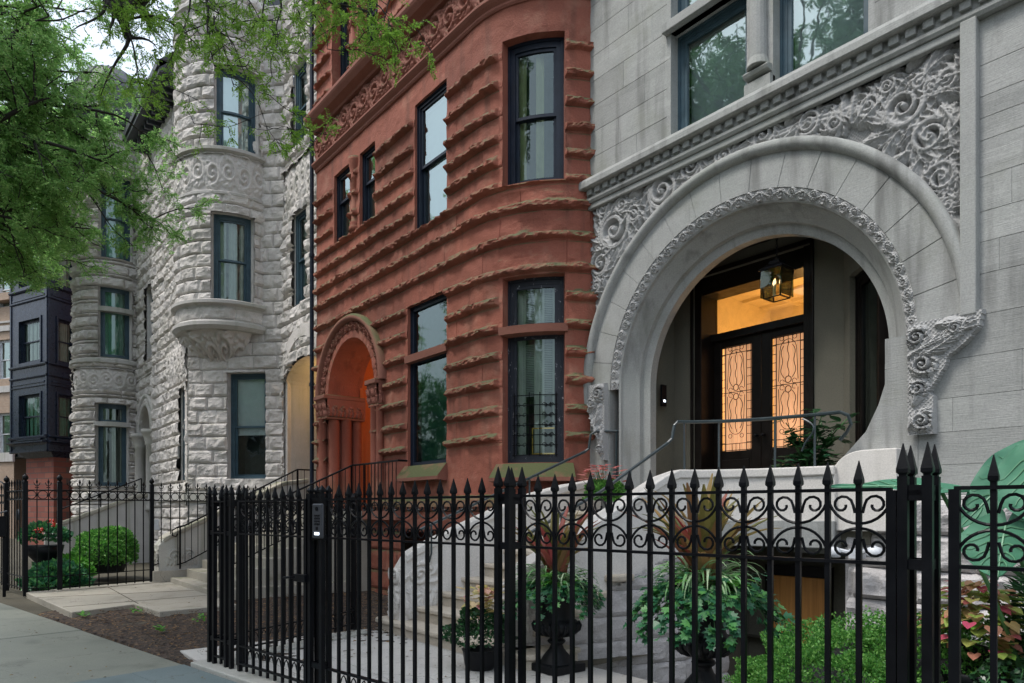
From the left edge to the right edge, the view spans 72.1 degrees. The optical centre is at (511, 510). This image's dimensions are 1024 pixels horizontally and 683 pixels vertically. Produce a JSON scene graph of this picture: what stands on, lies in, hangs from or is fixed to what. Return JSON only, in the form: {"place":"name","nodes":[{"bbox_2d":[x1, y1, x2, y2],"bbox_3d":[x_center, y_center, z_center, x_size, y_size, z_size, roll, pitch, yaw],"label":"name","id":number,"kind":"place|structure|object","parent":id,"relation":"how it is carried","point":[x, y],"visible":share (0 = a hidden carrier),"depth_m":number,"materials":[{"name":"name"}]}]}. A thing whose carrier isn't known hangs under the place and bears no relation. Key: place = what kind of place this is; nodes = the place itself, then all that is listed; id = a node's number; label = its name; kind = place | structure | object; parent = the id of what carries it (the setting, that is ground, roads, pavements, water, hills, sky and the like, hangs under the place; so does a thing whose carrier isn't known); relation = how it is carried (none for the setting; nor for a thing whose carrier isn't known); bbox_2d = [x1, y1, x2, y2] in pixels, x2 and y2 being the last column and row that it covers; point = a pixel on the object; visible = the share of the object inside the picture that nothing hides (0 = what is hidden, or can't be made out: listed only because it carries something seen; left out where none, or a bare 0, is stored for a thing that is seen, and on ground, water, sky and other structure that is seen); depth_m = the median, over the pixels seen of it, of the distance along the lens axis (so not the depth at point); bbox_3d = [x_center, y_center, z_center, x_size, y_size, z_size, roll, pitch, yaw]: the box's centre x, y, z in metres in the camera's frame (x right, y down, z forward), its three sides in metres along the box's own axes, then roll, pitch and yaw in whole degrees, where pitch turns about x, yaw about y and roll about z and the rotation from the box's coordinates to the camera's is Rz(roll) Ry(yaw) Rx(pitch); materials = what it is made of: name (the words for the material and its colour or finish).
{"place":"outdoors","nodes":[
{"label":"outdoors","id":0,"kind":"place"},
{"bbox_2d":[0,603,181,682],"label":"sidewalk","id":1,"kind":"structure","parent":0,"point":[51,660],"depth_m":7.32,"materials":[{"name":"concrete"}]},
{"bbox_2d":[0,0,138,291],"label":"honey locust tree","id":2,"kind":"object","parent":1,"relation":"on","point":[106,118],"visible":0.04,"depth_m":21.33,"materials":[{"name":"green plant"}]},
{"bbox_2d":[0,0,221,294],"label":"honey locust tree","id":3,"kind":"object","parent":1,"relation":"on","point":[27,97],"visible":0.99,"depth_m":11.77,"materials":[{"name":"green plant"}]},
{"bbox_2d":[25,582,235,617],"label":"path","id":4,"kind":"structure","parent":0,"point":[172,604],"depth_m":11.31,"materials":[{"name":"concrete"}]},
{"bbox_2d":[0,0,293,115],"label":"sky","id":5,"kind":"structure","parent":0,"point":[102,55],"materials":[{"name":"white"}]},
{"bbox_2d":[0,537,764,666],"bbox_3d":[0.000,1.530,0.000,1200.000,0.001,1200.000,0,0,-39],"label":"ground","id":6,"kind":"structure","parent":0,"point":[15,598],"depth_m":14.77,"materials":[{"name":"brown soil"}]},
{"bbox_2d":[0,510,6,596],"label":"mailbox","id":7,"kind":"object","parent":6,"relation":"on","point":[3,527],"visible":1,"depth_m":12.19,"materials":[{"name":"black paint"}]},
{"bbox_2d":[0,278,25,538],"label":"tan building","id":8,"kind":"structure","parent":6,"relation":"on","point":[12,467],"depth_m":38.81,"materials":[{"name":"beige paint"}]},
{"bbox_2d":[0,340,9,378],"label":"window","id":9,"kind":"structure","parent":8,"relation":"in","point":[5,344],"depth_m":39.03,"materials":[{"name":"glass"}]},
{"bbox_2d":[0,278,9,306],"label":"window","id":10,"kind":"structure","parent":8,"relation":"in","point":[4,289],"depth_m":39.04,"materials":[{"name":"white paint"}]},
{"bbox_2d":[0,413,25,458],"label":"window","id":11,"kind":"structure","parent":8,"relation":"in","point":[4,417],"depth_m":39.05,"materials":[{"name":"grey glass"}]},
{"bbox_2d":[3,475,22,590],"bbox_3d":[-11.629,0.420,15.116,8.350,2.160,0.099,0,0,42],"label":"street fence","id":12,"kind":"object","parent":6,"relation":"on","point":[7,491],"visible":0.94,"depth_m":12.91,"materials":[{"name":"black metal"}]},
{"bbox_2d":[0,481,3,584],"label":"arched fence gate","id":13,"kind":"structure","parent":12,"relation":"attached to","point":[1,495],"depth_m":13.40,"materials":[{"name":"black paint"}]},
{"bbox_2d":[6,187,74,544],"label":"dark bay house","id":14,"kind":"structure","parent":6,"relation":"on","point":[41,399],"depth_m":30.04,"materials":[{"name":"black metal"}]},
{"bbox_2d":[22,319,38,362],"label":"window","id":15,"kind":"structure","parent":14,"relation":"in","point":[30,329],"depth_m":30.32,"materials":[{"name":"black glass"}]},
{"bbox_2d":[22,394,38,436],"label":"window","id":16,"kind":"structure","parent":14,"relation":"in","point":[30,404],"depth_m":30.33,"materials":[{"name":"black glass"}]},
{"bbox_2d":[59,244,71,288],"bbox_3d":[-19.182,-10.461,30.091,0.801,1.846,0.201,0,0,-72],"label":"window","id":17,"kind":"structure","parent":14,"relation":"in","point":[66,276],"depth_m":30.25,"materials":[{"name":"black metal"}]},
{"bbox_2d":[59,320,72,363],"bbox_3d":[-19.358,-7.196,30.149,0.801,2.112,0.570,0,0,-72],"label":"window","id":18,"kind":"structure","parent":14,"relation":"in","point":[65,330],"depth_m":30.24,"materials":[{"name":"glass"}]},
{"bbox_2d":[59,395,72,436],"bbox_3d":[-19.181,-4.000,30.090,0.801,1.846,0.198,0,0,-72],"label":"window","id":19,"kind":"structure","parent":14,"relation":"in","point":[63,398],"depth_m":30.22,"materials":[{"name":"glass"}]},
{"bbox_2d":[18,519,73,562],"bbox_3d":[-9.411,0.830,14.190,1.012,1.341,1.014,0,0,-8],"label":"geranium pot","id":20,"kind":"object","parent":6,"relation":"on","point":[42,549],"visible":0.67,"depth_m":13.96,"materials":[{"name":"black metal"}]},
{"bbox_2d":[15,558,96,590],"bbox_3d":[-8.853,1.213,13.627,1.318,0.673,1.889,0,0,-39],"label":"hosta clump","id":21,"kind":"object","parent":6,"relation":"on","point":[43,571],"visible":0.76,"depth_m":13.21,"materials":[{"name":"green plant"}]},
{"bbox_2d":[63,551,96,575],"bbox_3d":[-8.886,1.122,14.231,0.848,0.616,1.134,0,0,-39],"label":"lime plant","id":22,"kind":"object","parent":6,"relation":"on","point":[84,561],"visible":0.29,"depth_m":14.12,"materials":[{"name":"green plant"}]},
{"bbox_2d":[44,478,148,562],"bbox_3d":[-12.194,0.317,20.820,2.900,2.566,2.040,0,0,-39],"label":"tower house stair","id":23,"kind":"object","parent":6,"relation":"on","point":[112,517],"visible":0.21,"depth_m":20.29,"materials":[{"name":"stone"}]},
{"bbox_2d":[71,525,139,572],"bbox_3d":[-8.980,0.836,15.476,1.322,1.073,2.104,0,0,-39],"label":"round shrub","id":24,"kind":"object","parent":6,"relation":"on","point":[104,547],"visible":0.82,"depth_m":15.00,"materials":[{"name":"green plant"}]},
{"bbox_2d":[50,569,186,591],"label":"path kerb","id":25,"kind":"structure","parent":6,"relation":"on","point":[162,576],"depth_m":13.94,"materials":[{"name":"concrete"}]},
{"bbox_2d":[22,473,265,596],"bbox_3d":[-6.799,0.420,14.183,0.344,2.160,5.172,0,0,41],"label":"ring topped fence","id":26,"kind":"object","parent":6,"relation":"on","point":[60,499],"visible":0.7,"depth_m":12.91,"materials":[{"name":"black metal"}]},
{"bbox_2d":[72,664,236,682],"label":"sidewalk slab","id":27,"kind":"structure","parent":6,"relation":"on","point":[183,673],"depth_m":6.27,"materials":[{"name":"grey concrete"}]},
{"bbox_2d":[61,64,293,539],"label":"pale tower house","id":28,"kind":"structure","parent":6,"relation":"on","point":[111,377],"depth_m":22.05,"materials":[{"name":"grey stone"}]},
{"bbox_2d":[98,404,125,485],"bbox_3d":[-12.935,-2.067,22.595,0.897,2.894,1.169,0,0,-52],"label":"window","id":29,"kind":"structure","parent":28,"relation":"in","point":[111,440],"depth_m":22.38,"materials":[{"name":"grey glass"}]},
{"bbox_2d":[97,176,129,261],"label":"window","id":30,"kind":"structure","parent":28,"relation":"in","point":[110,253],"depth_m":22.35,"materials":[{"name":"grey glass"}]},
{"bbox_2d":[101,287,128,368],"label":"window","id":31,"kind":"structure","parent":28,"relation":"in","point":[114,327],"depth_m":22.36,"materials":[{"name":"glass"}]},
{"bbox_2d":[122,0,316,543],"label":"pale oriel house","id":32,"kind":"structure","parent":6,"relation":"on","point":[230,349],"depth_m":17.18,"materials":[{"name":"grey stone"}]},
{"bbox_2d":[154,519,159,529],"bbox_3d":[-10.049,0.400,19.870,0.170,0.300,0.200,0,0,-39],"label":"meter box","id":33,"kind":"object","parent":32,"relation":"attached to","point":[156,524],"visible":0.59,"depth_m":19.79,"materials":[{"name":"white paint"}]},
{"bbox_2d":[183,390,184,479],"bbox_3d":[-8.208,-1.940,17.908,0.120,2.345,0.757,0,0,-39],"label":"window","id":34,"kind":"structure","parent":32,"relation":"in","point":[183,390],"depth_m":18.14,"materials":[{"name":"blue paint"}]},
{"bbox_2d":[214,214,250,302],"bbox_3d":[-6.761,-5.987,17.016,0.839,2.207,0.243,0,0,-25],"label":"window","id":35,"kind":"structure","parent":32,"relation":"in","point":[220,221],"depth_m":17.05,"materials":[{"name":"grey glass"}]},
{"bbox_2d":[217,69,254,153],"bbox_3d":[-6.685,-9.559,17.050,0.885,2.076,0.234,0,0,-30],"label":"window","id":36,"kind":"structure","parent":32,"relation":"in","point":[228,107],"depth_m":17.08,"materials":[{"name":"glass"}]},
{"bbox_2d":[231,373,265,478],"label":"window","id":37,"kind":"structure","parent":32,"relation":"in","point":[248,409],"depth_m":17.65,"materials":[{"name":"glass"}]},
{"bbox_2d":[296,209,307,304],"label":"window","id":38,"kind":"structure","parent":32,"relation":"in","point":[301,275],"depth_m":16.71,"materials":[{"name":"blue paint"}]},
{"bbox_2d":[296,62,314,161],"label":"window","id":39,"kind":"structure","parent":32,"relation":"in","point":[301,80],"depth_m":16.71,"materials":[{"name":"blue paint"}]},
{"bbox_2d":[38,591,407,666],"bbox_3d":[-3.305,1.522,9.836,5.100,0.117,5.700,0,0,-39],"label":"mulch bed","id":40,"kind":"object","parent":6,"relation":"on","point":[132,637],"visible":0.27,"depth_m":9.16,"materials":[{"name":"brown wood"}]},
{"bbox_2d":[78,610,89,615],"bbox_3d":[-5.956,1.430,9.781,0.181,0.077,0.283,0,0,-39],"label":"weed","id":41,"kind":"object","parent":40,"relation":"on","point":[82,613],"visible":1,"depth_m":9.75,"materials":[{"name":"green plant"}]},
{"bbox_2d":[153,624,164,630],"bbox_3d":[-4.270,1.425,8.549,0.150,0.086,0.180,0,0,-39],"label":"weed","id":42,"kind":"object","parent":40,"relation":"on","point":[158,628],"visible":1,"depth_m":8.55,"materials":[{"name":"green plant"}]},
{"bbox_2d":[192,613,205,621],"bbox_3d":[-4.160,1.425,9.418,0.216,0.086,0.381,0,0,-39],"label":"weed","id":43,"kind":"object","parent":40,"relation":"on","point":[200,617],"visible":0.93,"depth_m":9.45,"materials":[{"name":"green plant"}]},
{"bbox_2d":[59,0,437,163],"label":"honey locust tree","id":44,"kind":"object","parent":6,"relation":"on","point":[120,11],"visible":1,"depth_m":6.73,"materials":[{"name":"green plant"}]},
{"bbox_2d":[191,630,366,682],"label":"fence kerb","id":45,"kind":"structure","parent":6,"relation":"on","point":[222,671],"depth_m":6.44,"materials":[{"name":"concrete"}]},
{"bbox_2d":[207,485,361,668],"bbox_3d":[-2.259,0.630,7.587,0.508,1.740,2.343,0,0,26],"label":"side iron fence","id":46,"kind":"object","parent":45,"relation":"on","point":[226,503],"visible":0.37,"depth_m":6.74,"materials":[{"name":"black metal"}]},
{"bbox_2d":[307,442,1023,682],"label":"spiked iron fence","id":47,"kind":"object","parent":45,"relation":"on","point":[903,563],"visible":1,"depth_m":3.51,"materials":[{"name":"black metal"}]},
{"bbox_2d":[237,485,306,682],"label":"iron gate","id":48,"kind":"structure","parent":47,"relation":"attached to","point":[298,577],"depth_m":5.95,"materials":[{"name":"black metal"}]},
{"bbox_2d":[312,504,323,538],"bbox_3d":[-1.504,0.080,5.451,0.140,0.270,0.029,0,0,42],"label":"intercom","id":49,"kind":"object","parent":47,"relation":"attached to","point":[317,520],"visible":1,"depth_m":5.43,"materials":[{"name":"black paint"}]},
{"bbox_2d":[154,459,418,599],"bbox_3d":[-4.176,0.331,14.257,4.848,2.538,6.400,0,0,-39],"label":"shared stair","id":50,"kind":"object","parent":6,"relation":"on","point":[183,547],"visible":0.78,"depth_m":13.64,"materials":[{"name":"stone"}]},
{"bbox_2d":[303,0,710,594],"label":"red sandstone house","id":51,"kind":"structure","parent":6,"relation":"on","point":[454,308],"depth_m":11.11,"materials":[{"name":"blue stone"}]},
{"bbox_2d":[309,0,314,493],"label":"drainpipe","id":52,"kind":"object","parent":51,"relation":"attached to","point":[311,256],"visible":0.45,"depth_m":15.21,"materials":[{"name":"black metal"}]},
{"bbox_2d":[337,157,373,241],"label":"window","id":53,"kind":"structure","parent":51,"relation":"in","point":[343,182],"depth_m":14.57,"materials":[{"name":"blue paint"}]},
{"bbox_2d":[340,0,375,76],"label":"window","id":54,"kind":"structure","parent":51,"relation":"in","point":[344,62],"depth_m":14.71,"materials":[{"name":"blue paint"}]},
{"bbox_2d":[363,145,374,221],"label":"window","id":55,"kind":"structure","parent":51,"relation":"in","point":[367,184],"depth_m":13.66,"materials":[{"name":"blue paint"}]},
{"bbox_2d":[367,0,377,43],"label":"window","id":56,"kind":"structure","parent":51,"relation":"in","point":[371,8],"depth_m":13.76,"materials":[{"name":"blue paint"}]},
{"bbox_2d":[410,294,446,465],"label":"window","id":57,"kind":"structure","parent":51,"relation":"in","point":[428,404],"depth_m":12.07,"materials":[{"name":"glass"}]},
{"bbox_2d":[417,81,446,228],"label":"window","id":58,"kind":"structure","parent":51,"relation":"in","point":[431,127],"depth_m":11.98,"materials":[{"name":"clear glass"}]},
{"bbox_2d":[508,276,563,462],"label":"window","id":59,"kind":"structure","parent":51,"relation":"in","point":[535,363],"depth_m":10.35,"materials":[{"name":"glass"}]},
{"bbox_2d":[508,37,563,184],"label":"window","id":60,"kind":"structure","parent":51,"relation":"in","point":[535,67],"depth_m":10.36,"materials":[{"name":"clear glass"}]},
{"bbox_2d":[375,410,905,682],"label":"curved entrance stair","id":61,"kind":"object","parent":6,"relation":"on","point":[878,464],"visible":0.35,"depth_m":7.48,"materials":[{"name":"stone"}]},
{"bbox_2d":[577,464,626,514],"bbox_3d":[1.175,-0.149,9.104,0.630,0.898,0.705,0,0,-39],"label":"flowering planter","id":62,"kind":"object","parent":61,"relation":"on","point":[600,484],"visible":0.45,"depth_m":9.01,"materials":[{"name":"green plant"}]},
{"bbox_2d":[771,409,855,467],"bbox_3d":[3.239,-0.563,7.665,0.784,1.126,0.914,0,0,0],"label":"leafy pot plant","id":63,"kind":"object","parent":61,"relation":"on","point":[801,456],"visible":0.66,"depth_m":7.55,"materials":[{"name":"green plant"}]},
{"bbox_2d":[831,546,882,558],"bbox_3d":[3.308,0.394,6.738,0.225,0.133,0.516,0,0,-39],"label":"floodlight","id":64,"kind":"object","parent":61,"relation":"attached to","point":[875,550],"visible":0.6,"depth_m":6.76,"materials":[{"name":"white paint"}]},
{"bbox_2d":[722,654,765,682],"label":"boxwood","id":65,"kind":"object","parent":6,"relation":"on","point":[737,678],"visible":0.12,"depth_m":4.75,"materials":[{"name":"green plant"}]},
{"bbox_2d":[733,617,852,682],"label":"boxwood","id":66,"kind":"object","parent":6,"relation":"on","point":[759,664],"visible":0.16,"depth_m":4.58,"materials":[{"name":"green plant"}]},
{"bbox_2d":[727,531,871,682],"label":"basement area","id":67,"kind":"object","parent":6,"relation":"on","point":[812,588],"visible":0.09,"depth_m":8.23,"materials":[{"name":"stone"}]},
{"bbox_2d":[774,575,823,642],"bbox_3d":[3.342,1.674,8.182,0.070,1.811,0.675,0,0,-39],"label":"basement door","id":68,"kind":"structure","parent":67,"relation":"in","point":[812,588],"depth_m":8.10,"materials":[{"name":"orange wood"}]},
{"bbox_2d":[579,0,1023,646],"label":"grey limestone house","id":69,"kind":"structure","parent":6,"relation":"on","point":[863,160],"depth_m":7.88,"materials":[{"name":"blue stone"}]},
{"bbox_2d":[678,0,744,65],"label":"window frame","id":70,"kind":"structure","parent":69,"relation":"in","point":[682,4],"depth_m":8.97,"materials":[{"name":"blue paint"}]},
{"bbox_2d":[678,0,794,162],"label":"window","id":71,"kind":"structure","parent":69,"relation":"in","point":[713,81],"depth_m":8.77,"materials":[{"name":"clear glass"}]},
{"bbox_2d":[714,333,760,468],"bbox_3d":[3.096,-1.180,9.628,0.196,2.360,0.737,0,0,-39],"label":"door leaf","id":72,"kind":"structure","parent":69,"relation":"in","point":[742,355],"depth_m":9.67,"materials":[{"name":"brown wood"}]},
{"bbox_2d":[758,238,795,302],"bbox_3d":[3.164,-2.977,8.382,0.310,0.904,0.310,0,0,-39],"label":"hanging lantern","id":73,"kind":"object","parent":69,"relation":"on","point":[777,265],"visible":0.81,"depth_m":8.35,"materials":[{"name":"black paint"}]},
{"bbox_2d":[761,324,802,467],"bbox_3d":[3.559,-1.180,9.047,0.196,2.360,0.737,0,0,-39],"label":"door leaf","id":74,"kind":"structure","parent":69,"relation":"in","point":[788,341],"depth_m":9.16,"materials":[{"name":"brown wood"}]},
{"bbox_2d":[780,0,906,122],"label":"window","id":75,"kind":"structure","parent":69,"relation":"in","point":[821,26],"depth_m":7.75,"materials":[{"name":"glass"}]},
{"bbox_2d":[747,631,920,682],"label":"boxwood","id":76,"kind":"object","parent":6,"relation":"on","point":[812,670],"visible":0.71,"depth_m":3.66,"materials":[{"name":"green plant"}]},
{"bbox_2d":[802,610,885,673],"bbox_3d":[2.146,0.954,4.085,0.901,0.746,1.200,0,0,-39],"label":"boxwood","id":77,"kind":"object","parent":6,"relation":"on","point":[836,637],"visible":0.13,"depth_m":4.17,"materials":[{"name":"green plant"}]},
{"bbox_2d":[831,440,1023,672],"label":"elephant ear","id":78,"kind":"object","parent":6,"relation":"on","point":[1010,461],"visible":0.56,"depth_m":3.10},
{"bbox_2d":[843,605,1023,682],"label":"boxwood","id":79,"kind":"object","parent":6,"relation":"on","point":[969,665],"visible":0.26,"depth_m":3.58,"materials":[{"name":"green plant"}]},
{"bbox_2d":[917,580,1023,682],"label":"coleus pot","id":80,"kind":"object","parent":6,"relation":"on","point":[982,594],"visible":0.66,"depth_m":3.33,"materials":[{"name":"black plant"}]},
{"bbox_2d":[989,565,1023,679],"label":"fine leaved shrub","id":81,"kind":"object","parent":80,"relation":"in","point":[1017,584],"visible":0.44,"depth_m":3.37,"materials":[{"name":"green plant"}]},
{"bbox_2d":[180,629,656,682],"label":"yard paving","id":82,"kind":"structure","parent":0,"point":[599,675],"depth_m":6.75,"materials":[{"name":"grey concrete"}]},
{"bbox_2d":[10,587,450,679],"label":"fallen leaves","id":83,"kind":"object","parent":82,"relation":"on","point":[185,658],"visible":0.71,"depth_m":7.12,"materials":[{"name":"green plant"}]},
{"bbox_2d":[443,585,517,671],"bbox_3d":[-0.322,1.086,6.606,0.745,0.804,0.705,0,0,-39],"label":"flower pot","id":84,"kind":"object","parent":82,"relation":"on","point":[488,647],"visible":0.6,"depth_m":6.48,"materials":[{"name":"black metal"}]},
{"bbox_2d":[502,497,605,675],"bbox_3d":[0.388,0.676,6.551,1.135,1.623,1.046,0,0,-39],"label":"planted urn","id":85,"kind":"object","parent":82,"relation":"on","point":[563,608],"visible":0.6,"depth_m":6.41,"materials":[{"name":"black metal"}]},
{"bbox_2d":[620,473,794,682],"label":"planted urn","id":86,"kind":"object","parent":82,"relation":"on","point":[731,592],"visible":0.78,"depth_m":5.30,"materials":[{"name":"black metal"}]}
]}

